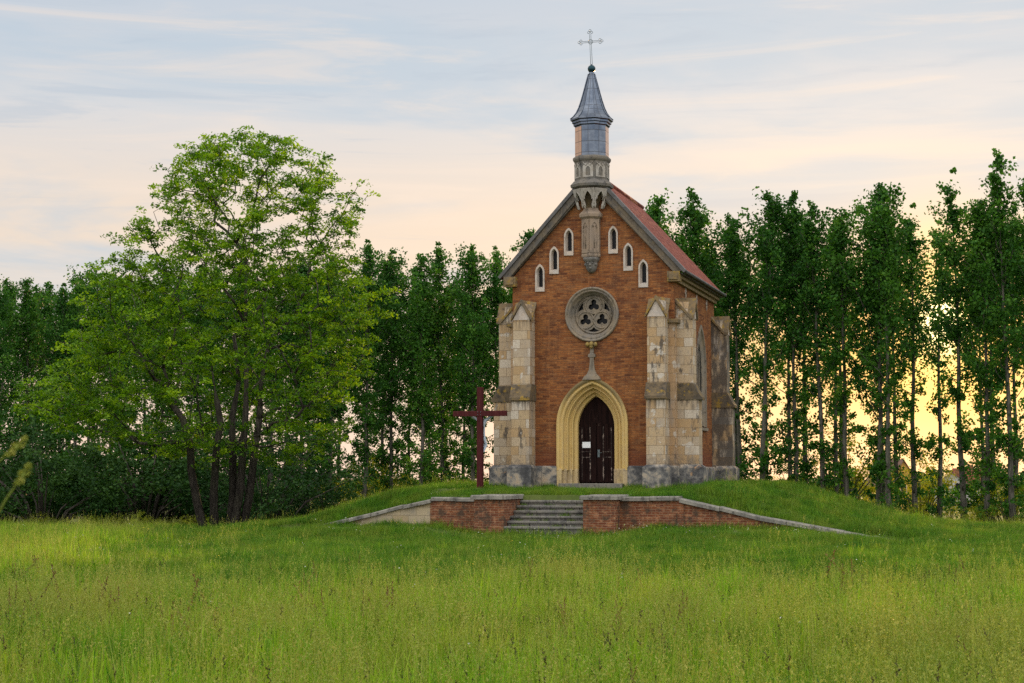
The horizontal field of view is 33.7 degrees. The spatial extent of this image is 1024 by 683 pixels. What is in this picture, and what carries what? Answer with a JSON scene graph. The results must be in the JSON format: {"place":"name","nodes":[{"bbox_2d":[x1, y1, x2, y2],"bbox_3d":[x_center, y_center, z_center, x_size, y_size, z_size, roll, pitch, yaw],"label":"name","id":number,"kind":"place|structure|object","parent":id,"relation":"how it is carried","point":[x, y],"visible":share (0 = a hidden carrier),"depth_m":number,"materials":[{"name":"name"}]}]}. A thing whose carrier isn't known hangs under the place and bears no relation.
{"place":"outdoors","nodes":[
{"label":"outdoors","id":0,"kind":"place"},
{"bbox_2d":[0,0,1023,479],"label":"sky","id":1,"kind":"structure","parent":0,"point":[457,113],"materials":[{"name":"white"}]},
{"bbox_2d":[3,469,1023,588],"bbox_3d":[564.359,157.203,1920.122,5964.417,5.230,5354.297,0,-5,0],"label":"ground","id":2,"kind":"structure","parent":0,"point":[551,497],"depth_m":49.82,"materials":[{"name":"green plant"}]},
{"bbox_2d":[0,435,27,460],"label":"grass stalk","id":3,"kind":"object","parent":2,"relation":"on","point":[11,451],"depth_m":2.49,"materials":[{"name":"green plant"}]},
{"bbox_2d":[0,462,32,511],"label":"grass stalk","id":4,"kind":"object","parent":2,"relation":"on","point":[22,475],"depth_m":2.29,"materials":[{"name":"green plant"}]},
{"bbox_2d":[0,282,35,484],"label":"poplar tree","id":5,"kind":"object","parent":2,"relation":"on","point":[3,325],"visible":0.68,"depth_m":78.22,"materials":[{"name":"green plant"}]},
{"bbox_2d":[0,274,43,460],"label":"poplar tree","id":6,"kind":"object","parent":2,"relation":"on","point":[10,286],"visible":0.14,"depth_m":92.53,"materials":[{"name":"green plant"}]},
{"bbox_2d":[1,283,51,436],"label":"poplar tree","id":7,"kind":"object","parent":2,"relation":"on","point":[36,288],"visible":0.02,"depth_m":96.44,"materials":[{"name":"green plant"}]},
{"bbox_2d":[0,277,62,519],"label":"poplar tree","id":8,"kind":"object","parent":2,"relation":"on","point":[26,298],"visible":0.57,"depth_m":79.11,"materials":[{"name":"green plant"}]},
{"bbox_2d":[0,408,64,522],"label":"leafy shrub","id":9,"kind":"object","parent":2,"relation":"on","point":[8,421],"visible":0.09,"depth_m":76.78,"materials":[{"name":"green plant"}]},
{"bbox_2d":[19,281,64,494],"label":"poplar tree","id":10,"kind":"object","parent":2,"relation":"on","point":[48,286],"visible":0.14,"depth_m":94.06,"materials":[{"name":"green plant"}]},
{"bbox_2d":[0,407,89,520],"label":"leafy shrub","id":11,"kind":"object","parent":2,"relation":"on","point":[9,439],"visible":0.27,"depth_m":74.06,"materials":[{"name":"green plant"}]},
{"bbox_2d":[3,450,98,521],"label":"leafy shrub","id":12,"kind":"object","parent":2,"relation":"on","point":[33,507],"visible":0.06,"depth_m":76.99,"materials":[{"name":"green plant"}]},
{"bbox_2d":[19,283,89,516],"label":"poplar tree","id":13,"kind":"object","parent":2,"relation":"on","point":[62,306],"visible":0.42,"depth_m":79.10,"materials":[{"name":"green plant"}]},
{"bbox_2d":[0,424,119,523],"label":"leafy shrub","id":14,"kind":"object","parent":2,"relation":"on","point":[42,489],"visible":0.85,"depth_m":68.69,"materials":[{"name":"green plant"}]},
{"bbox_2d":[41,273,98,518],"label":"poplar tree","id":15,"kind":"object","parent":2,"relation":"on","point":[75,306],"visible":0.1,"depth_m":92.44,"materials":[{"name":"green plant"}]},
{"bbox_2d":[30,263,137,522],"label":"poplar tree","id":16,"kind":"object","parent":2,"relation":"on","point":[93,290],"visible":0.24,"depth_m":79.74,"materials":[{"name":"green plant"}]},
{"bbox_2d":[28,405,174,524],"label":"leafy shrub","id":17,"kind":"object","parent":2,"relation":"on","point":[70,434],"visible":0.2,"depth_m":73.87,"materials":[{"name":"green plant"}]},
{"bbox_2d":[84,308,138,480],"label":"poplar tree","id":18,"kind":"object","parent":2,"relation":"on","point":[120,411],"visible":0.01,"depth_m":97.36,"materials":[{"name":"green plant"}]},
{"bbox_2d":[89,286,153,522],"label":"poplar tree","id":19,"kind":"object","parent":2,"relation":"on","point":[134,326],"visible":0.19,"depth_m":80.13,"materials":[{"name":"green plant"}]},
{"bbox_2d":[91,485,160,522],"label":"leafy shrub","id":20,"kind":"object","parent":2,"relation":"on","point":[139,508],"visible":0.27,"depth_m":72.28,"materials":[{"name":"green plant"}]},
{"bbox_2d":[46,416,227,524],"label":"leafy shrub","id":21,"kind":"object","parent":2,"relation":"on","point":[143,488],"visible":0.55,"depth_m":70.61,"materials":[{"name":"green plant"}]},
{"bbox_2d":[45,406,269,524],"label":"leafy shrub","id":22,"kind":"object","parent":2,"relation":"on","point":[174,431],"visible":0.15,"depth_m":73.62,"materials":[{"name":"green plant"}]},
{"bbox_2d":[126,271,200,520],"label":"poplar tree","id":23,"kind":"object","parent":2,"relation":"on","point":[159,406],"visible":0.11,"depth_m":81.06,"materials":[{"name":"green plant"}]},
{"bbox_2d":[150,264,243,523],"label":"poplar tree","id":24,"kind":"object","parent":2,"relation":"on","point":[197,319],"visible":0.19,"depth_m":80.96,"materials":[{"name":"green plant"}]},
{"bbox_2d":[6,125,401,526],"bbox_3d":[-10.305,-0.341,56.937,13.235,13.655,10.380,0,-5,0],"label":"broadleaf tree","id":25,"kind":"object","parent":2,"relation":"on","point":[230,361],"visible":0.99,"depth_m":55.93,"materials":[{"name":"green plant"}]},
{"bbox_2d":[187,266,234,473],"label":"poplar tree","id":26,"kind":"object","parent":2,"relation":"on","point":[216,343],"visible":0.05,"depth_m":90.16,"materials":[{"name":"green plant"}]},
{"bbox_2d":[166,461,266,522],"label":"leafy shrub","id":27,"kind":"object","parent":2,"relation":"on","point":[223,487],"visible":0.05,"depth_m":77.79,"materials":[{"name":"green plant"}]},
{"bbox_2d":[204,260,269,480],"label":"poplar tree","id":28,"kind":"object","parent":2,"relation":"on","point":[251,352],"visible":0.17,"depth_m":81.78,"materials":[{"name":"green plant"}]},
{"bbox_2d":[191,475,297,522],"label":"leafy shrub","id":29,"kind":"object","parent":2,"relation":"on","point":[253,506],"visible":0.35,"depth_m":69.93,"materials":[{"name":"green plant"}]},
{"bbox_2d":[155,406,374,520],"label":"leafy shrub","id":30,"kind":"object","parent":2,"relation":"on","point":[289,485],"visible":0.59,"depth_m":70.71,"materials":[{"name":"green plant"}]},
{"bbox_2d":[247,258,305,493],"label":"poplar tree","id":31,"kind":"object","parent":2,"relation":"on","point":[282,336],"visible":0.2,"depth_m":82.15,"materials":[{"name":"green plant"}]},
{"bbox_2d":[264,302,308,490],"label":"poplar tree","id":32,"kind":"object","parent":2,"relation":"on","point":[288,381],"visible":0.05,"depth_m":96.89,"materials":[{"name":"green plant"}]},
{"bbox_2d":[254,255,343,516],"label":"poplar tree","id":33,"kind":"object","parent":2,"relation":"on","point":[303,271],"visible":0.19,"depth_m":82.85,"materials":[{"name":"green plant"}]},
{"bbox_2d":[298,288,342,491],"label":"poplar tree","id":34,"kind":"object","parent":2,"relation":"on","point":[317,418],"visible":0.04,"depth_m":96.71,"materials":[{"name":"green plant"}]},
{"bbox_2d":[280,470,362,518],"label":"leafy shrub","id":35,"kind":"object","parent":2,"relation":"on","point":[320,505],"visible":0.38,"depth_m":73.28,"materials":[{"name":"green plant"}]},
{"bbox_2d":[283,252,368,508],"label":"poplar tree","id":36,"kind":"object","parent":2,"relation":"on","point":[330,419],"visible":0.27,"depth_m":82.74,"materials":[{"name":"green plant"}]},
{"bbox_2d":[315,299,360,499],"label":"poplar tree","id":37,"kind":"object","parent":2,"relation":"on","point":[339,478],"visible":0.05,"depth_m":97.12,"materials":[{"name":"green plant"}]},
{"bbox_2d":[332,266,396,495],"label":"poplar tree","id":38,"kind":"object","parent":2,"relation":"on","point":[361,432],"visible":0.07,"depth_m":95.70,"materials":[{"name":"green plant"}]},
{"bbox_2d":[339,458,399,505],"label":"scrub bush","id":39,"kind":"object","parent":2,"relation":"on","point":[380,489],"visible":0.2,"depth_m":87.70,"materials":[{"name":"green plant"}]},
{"bbox_2d":[338,239,410,498],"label":"poplar tree","id":40,"kind":"object","parent":2,"relation":"on","point":[369,419],"visible":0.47,"depth_m":83.87,"materials":[{"name":"green plant"}]},
{"bbox_2d":[353,274,412,488],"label":"poplar tree","id":41,"kind":"object","parent":2,"relation":"on","point":[381,437],"visible":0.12,"depth_m":95.16,"materials":[{"name":"green plant"}]},
{"bbox_2d":[350,247,442,492],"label":"poplar tree","id":42,"kind":"object","parent":2,"relation":"on","point":[391,267],"visible":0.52,"depth_m":85.87,"materials":[{"name":"green plant"}]},
{"bbox_2d":[330,497,473,531],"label":"retaining wall","id":43,"kind":"structure","parent":2,"relation":"on","point":[457,510],"depth_m":49.57,"materials":[{"name":"brick"}]},
{"bbox_2d":[377,291,435,488],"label":"poplar tree","id":44,"kind":"object","parent":2,"relation":"on","point":[400,430],"visible":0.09,"depth_m":97.42,"materials":[{"name":"green plant"}]},
{"bbox_2d":[382,253,465,486],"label":"poplar tree","id":45,"kind":"object","parent":2,"relation":"on","point":[420,305],"visible":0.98,"depth_m":84.05,"materials":[{"name":"green plant"}]},
{"bbox_2d":[396,309,453,483],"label":"poplar tree","id":46,"kind":"object","parent":2,"relation":"on","point":[427,446],"visible":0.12,"depth_m":93.14,"materials":[{"name":"green plant"}]},
{"bbox_2d":[406,241,471,482],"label":"poplar tree","id":47,"kind":"object","parent":2,"relation":"on","point":[437,280],"visible":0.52,"depth_m":86.13,"materials":[{"name":"green plant"}]},
{"bbox_2d":[430,283,471,479],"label":"poplar tree","id":48,"kind":"object","parent":2,"relation":"on","point":[449,466],"visible":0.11,"depth_m":95.35,"materials":[{"name":"green plant"}]},
{"bbox_2d":[437,301,490,477],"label":"poplar tree","id":49,"kind":"object","parent":2,"relation":"on","point":[465,438],"visible":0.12,"depth_m":95.05,"materials":[{"name":"green plant"}]},
{"bbox_2d":[437,241,508,481],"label":"poplar tree","id":50,"kind":"object","parent":2,"relation":"on","point":[475,327],"visible":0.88,"depth_m":83.99,"materials":[{"name":"green plant"}]},
{"bbox_2d":[456,296,497,478],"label":"poplar tree","id":51,"kind":"object","parent":2,"relation":"on","point":[461,440],"visible":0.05,"depth_m":97.77,"materials":[{"name":"green plant"}]},
{"bbox_2d":[453,387,506,489],"bbox_3d":[-0.974,3.188,52.963,1.740,3.510,0.401,-1,-5,17],"label":"wooden cross","id":52,"kind":"object","parent":2,"relation":"on","point":[480,413],"visible":0.98,"depth_m":52.86,"materials":[{"name":"paint"}]},
{"bbox_2d":[455,245,512,479],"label":"poplar tree","id":53,"kind":"object","parent":2,"relation":"on","point":[499,262],"visible":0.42,"depth_m":85.31,"materials":[{"name":"green plant"}]},
{"bbox_2d":[470,494,523,532],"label":"brick pier","id":54,"kind":"structure","parent":2,"relation":"on","point":[492,511],"depth_m":48.49,"materials":[{"name":"brick"}]},
{"bbox_2d":[486,227,535,422],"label":"poplar tree","id":55,"kind":"object","parent":2,"relation":"on","point":[528,235],"visible":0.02,"depth_m":86.68,"materials":[{"name":"green plant"}]},
{"bbox_2d":[0,478,1023,682],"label":"meadow grass","id":56,"kind":"structure","parent":2,"relation":"on","point":[554,626],"depth_m":14.88,"materials":[{"name":"green plant"}]},
{"bbox_2d":[20,484,1015,664],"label":"wildflowers","id":57,"kind":"object","parent":2,"relation":"on","point":[519,542],"visible":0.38,"depth_m":45.11,"materials":[{"name":"plant"}]},
{"bbox_2d":[504,500,582,533],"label":"stone steps","id":58,"kind":"structure","parent":2,"relation":"on","point":[542,511],"depth_m":48.77,"materials":[{"name":"grey stone"}]},
{"bbox_2d":[126,459,1022,493],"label":"distant woods","id":59,"kind":"object","parent":2,"relation":"on","point":[927,468],"visible":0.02,"depth_m":526.26,"materials":[{"name":"green plant"}]},
{"bbox_2d":[579,494,631,534],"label":"brick pier","id":60,"kind":"structure","parent":2,"relation":"on","point":[601,511],"depth_m":47.54,"materials":[{"name":"brick"}]},
{"bbox_2d":[489,29,739,488],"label":"chapel","id":61,"kind":"structure","parent":2,"relation":"on","point":[614,334],"depth_m":54.27,"materials":[{"name":"red brick"}]},
{"bbox_2d":[535,264,544,291],"bbox_3d":[0.936,-2.057,54.912,0.310,0.900,0.245,-1,-5,17],"label":"lancet window","id":62,"kind":"structure","parent":61,"relation":"in","point":[539,272],"depth_m":54.85,"materials":[{"name":"stone"}]},
{"bbox_2d":[549,247,558,273],"bbox_3d":[1.393,-2.626,54.820,0.310,0.900,0.245,-1,-5,17],"label":"lancet window","id":63,"kind":"structure","parent":61,"relation":"in","point":[554,254],"depth_m":54.76,"materials":[{"name":"stone"}]},
{"bbox_2d":[564,228,573,255],"bbox_3d":[1.863,-3.216,54.726,0.310,0.900,0.245,-1,-5,17],"label":"lancet window","id":64,"kind":"structure","parent":61,"relation":"in","point":[568,235],"depth_m":54.66,"materials":[{"name":"stone"}]},
{"bbox_2d":[565,287,618,341],"bbox_3d":[2.613,-0.855,54.389,1.770,1.770,0.495,-1,-5,17],"label":"rose window","id":65,"kind":"structure","parent":61,"relation":"in","point":[592,313],"depth_m":54.40,"materials":[{"name":"stone"}]},
{"bbox_2d":[579,397,614,482],"bbox_3d":[2.731,3.154,54.466,1.200,2.780,0.186,-1,-5,17],"label":"door","id":66,"kind":"structure","parent":61,"relation":"in","point":[596,424],"depth_m":54.46,"materials":[{"name":"brown wood"}]},
{"bbox_2d":[608,226,617,253],"bbox_3d":[3.271,-3.260,54.306,0.310,0.900,0.245,-1,-5,17],"label":"lancet window","id":67,"kind":"structure","parent":61,"relation":"in","point":[613,233],"depth_m":54.24,"materials":[{"name":"stone"}]},
{"bbox_2d":[623,243,632,270],"bbox_3d":[3.741,-2.703,54.119,0.310,0.900,0.245,-1,-5,17],"label":"lancet window","id":68,"kind":"structure","parent":61,"relation":"in","point":[628,250],"depth_m":54.05,"materials":[{"name":"stone"}]},
{"bbox_2d":[638,259,647,286],"bbox_3d":[4.209,-2.166,53.936,0.310,0.900,0.245,-1,-5,17],"label":"lancet window","id":69,"kind":"structure","parent":61,"relation":"in","point":[643,266],"depth_m":53.87,"materials":[{"name":"stone"}]},
{"bbox_2d":[696,325,708,430],"bbox_3d":[6.344,1.233,57.778,0.390,3.620,1.840,-1,-5,17],"label":"side window","id":70,"kind":"structure","parent":61,"relation":"in","point":[701,367],"depth_m":58.32,"materials":[{"name":"stone"}]},
{"bbox_2d":[644,187,691,255],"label":"poplar tree","id":71,"kind":"object","parent":2,"relation":"on","point":[655,213],"visible":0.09,"depth_m":74.76,"materials":[{"name":"green plant"}]},
{"bbox_2d":[666,186,740,315],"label":"poplar tree","id":72,"kind":"object","parent":2,"relation":"on","point":[698,221],"visible":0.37,"depth_m":73.16,"materials":[{"name":"green plant"}]},
{"bbox_2d":[705,212,760,466],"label":"poplar tree","id":73,"kind":"object","parent":2,"relation":"on","point":[746,439],"visible":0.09,"depth_m":77.05,"materials":[{"name":"green plant"}]},
{"bbox_2d":[707,223,769,480],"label":"poplar tree","id":74,"kind":"object","parent":2,"relation":"on","point":[733,252],"visible":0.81,"depth_m":72.10,"materials":[{"name":"green plant"}]},
{"bbox_2d":[620,496,878,536],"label":"retaining wall","id":75,"kind":"structure","parent":2,"relation":"on","point":[678,510],"depth_m":47.41,"materials":[{"name":"brick"}]},
{"bbox_2d":[743,242,784,480],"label":"poplar tree","id":76,"kind":"object","parent":2,"relation":"on","point":[771,427],"visible":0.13,"depth_m":83.92,"materials":[{"name":"green plant"}]},
{"bbox_2d":[726,186,819,480],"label":"poplar tree","id":77,"kind":"object","parent":2,"relation":"on","point":[764,235],"visible":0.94,"depth_m":70.86,"materials":[{"name":"green plant"}]},
{"bbox_2d":[750,218,821,480],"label":"poplar tree","id":78,"kind":"object","parent":2,"relation":"on","point":[787,457],"visible":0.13,"depth_m":77.28,"materials":[{"name":"green plant"}]},
{"bbox_2d":[755,190,831,482],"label":"poplar tree","id":79,"kind":"object","parent":2,"relation":"on","point":[795,216],"visible":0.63,"depth_m":71.12,"materials":[{"name":"green plant"}]},
{"bbox_2d":[767,217,830,483],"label":"poplar tree","id":80,"kind":"object","parent":2,"relation":"on","point":[808,466],"visible":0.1,"depth_m":78.67,"materials":[{"name":"green plant"}]},
{"bbox_2d":[772,453,839,490],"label":"leafy shrub","id":81,"kind":"object","parent":2,"relation":"on","point":[780,470],"visible":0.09,"depth_m":79.54,"materials":[{"name":"green plant"}]},
{"bbox_2d":[782,200,845,492],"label":"poplar tree","id":82,"kind":"object","parent":2,"relation":"on","point":[821,445],"visible":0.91,"depth_m":70.05,"materials":[{"name":"green plant"}]},
{"bbox_2d":[801,219,861,494],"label":"poplar tree","id":83,"kind":"object","parent":2,"relation":"on","point":[835,426],"visible":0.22,"depth_m":76.53,"materials":[{"name":"green plant"}]},
{"bbox_2d":[795,216,869,497],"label":"poplar tree","id":84,"kind":"object","parent":2,"relation":"on","point":[848,381],"visible":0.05,"depth_m":79.75,"materials":[{"name":"green plant"}]},
{"bbox_2d":[792,206,878,498],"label":"poplar tree","id":85,"kind":"object","parent":2,"relation":"on","point":[846,475],"visible":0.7,"depth_m":70.16,"materials":[{"name":"green plant"}]},
{"bbox_2d":[799,424,896,507],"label":"scrub bush","id":86,"kind":"object","parent":2,"relation":"on","point":[860,474],"visible":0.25,"depth_m":81.19,"materials":[{"name":"green plant"}]},
{"bbox_2d":[855,247,905,504],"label":"poplar tree","id":87,"kind":"object","parent":2,"relation":"on","point":[869,436],"visible":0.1,"depth_m":77.36,"materials":[{"name":"green plant"}]},
{"bbox_2d":[818,182,950,506],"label":"poplar tree","id":88,"kind":"object","parent":2,"relation":"on","point":[881,191],"visible":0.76,"depth_m":69.07,"materials":[{"name":"green plant"}]},
{"bbox_2d":[837,201,931,510],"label":"poplar tree","id":89,"kind":"object","parent":2,"relation":"on","point":[888,284],"visible":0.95,"depth_m":68.14,"materials":[{"name":"green plant"}]},
{"bbox_2d":[854,221,942,512],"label":"poplar tree","id":90,"kind":"object","parent":2,"relation":"on","point":[899,438],"visible":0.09,"depth_m":82.41,"materials":[{"name":"green plant"}]},
{"bbox_2d":[891,449,957,516],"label":"scrub bush","id":91,"kind":"object","parent":2,"relation":"on","point":[949,482],"visible":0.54,"depth_m":83.26,"materials":[{"name":"green plant"}]},
{"bbox_2d":[890,202,962,513],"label":"poplar tree","id":92,"kind":"object","parent":2,"relation":"on","point":[915,448],"visible":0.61,"depth_m":70.09,"materials":[{"name":"green plant"}]},
{"bbox_2d":[901,220,966,517],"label":"poplar tree","id":93,"kind":"object","parent":2,"relation":"on","point":[939,449],"visible":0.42,"depth_m":75.04,"materials":[{"name":"green plant"}]},
{"bbox_2d":[934,469,967,506],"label":"house","id":94,"kind":"structure","parent":2,"relation":"on","point":[957,478],"depth_m":298.95,"materials":[{"name":"grey"}]},
{"bbox_2d":[924,167,1009,521],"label":"poplar tree","id":95,"kind":"object","parent":2,"relation":"on","point":[952,214],"visible":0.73,"depth_m":68.06,"materials":[{"name":"green plant"}]},
{"bbox_2d":[927,198,1023,523],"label":"poplar tree","id":96,"kind":"object","parent":2,"relation":"on","point":[971,358],"visible":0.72,"depth_m":67.08,"materials":[{"name":"green plant"}]},
{"bbox_2d":[940,249,1022,519],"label":"poplar tree","id":97,"kind":"object","parent":2,"relation":"on","point":[981,484],"visible":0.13,"depth_m":77.42,"materials":[{"name":"green plant"}]},
{"bbox_2d":[965,504,1002,523],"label":"scrub bush","id":98,"kind":"object","parent":2,"relation":"on","point":[989,514],"visible":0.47,"depth_m":66.04,"materials":[{"name":"green plant"}]},
{"bbox_2d":[950,443,1023,521],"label":"leafy shrub","id":99,"kind":"object","parent":2,"relation":"on","point":[974,497],"visible":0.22,"depth_m":79.58,"materials":[{"name":"green plant"}]},
{"bbox_2d":[952,218,1023,519],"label":"poplar tree","id":100,"kind":"object","parent":2,"relation":"on","point":[1003,465],"visible":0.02,"depth_m":79.56,"materials":[{"name":"green plant"}]},
{"bbox_2d":[967,148,1023,522],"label":"poplar tree","id":101,"kind":"object","parent":2,"relation":"on","point":[996,195],"visible":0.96,"depth_m":65.98,"materials":[{"name":"green plant"}]},
{"bbox_2d":[970,474,1023,523],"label":"scrub bush","id":102,"kind":"object","parent":2,"relation":"on","point":[1005,498],"visible":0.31,"depth_m":74.04,"materials":[{"name":"green plant"}]},
{"bbox_2d":[980,178,1023,472],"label":"poplar tree","id":103,"kind":"object","parent":2,"relation":"on","point":[1020,272],"visible":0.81,"depth_m":66.41,"materials":[{"name":"green plant"}]},
{"bbox_2d":[994,200,1023,521],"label":"poplar tree","id":104,"kind":"object","parent":2,"relation":"on","point":[1016,426],"visible":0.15,"depth_m":79.60,"materials":[{"name":"green plant"}]},
{"bbox_2d":[865,460,918,506],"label":"house","id":105,"kind":"structure","parent":0,"point":[901,463],"depth_m":259.29,"materials":[{"name":"brown"}]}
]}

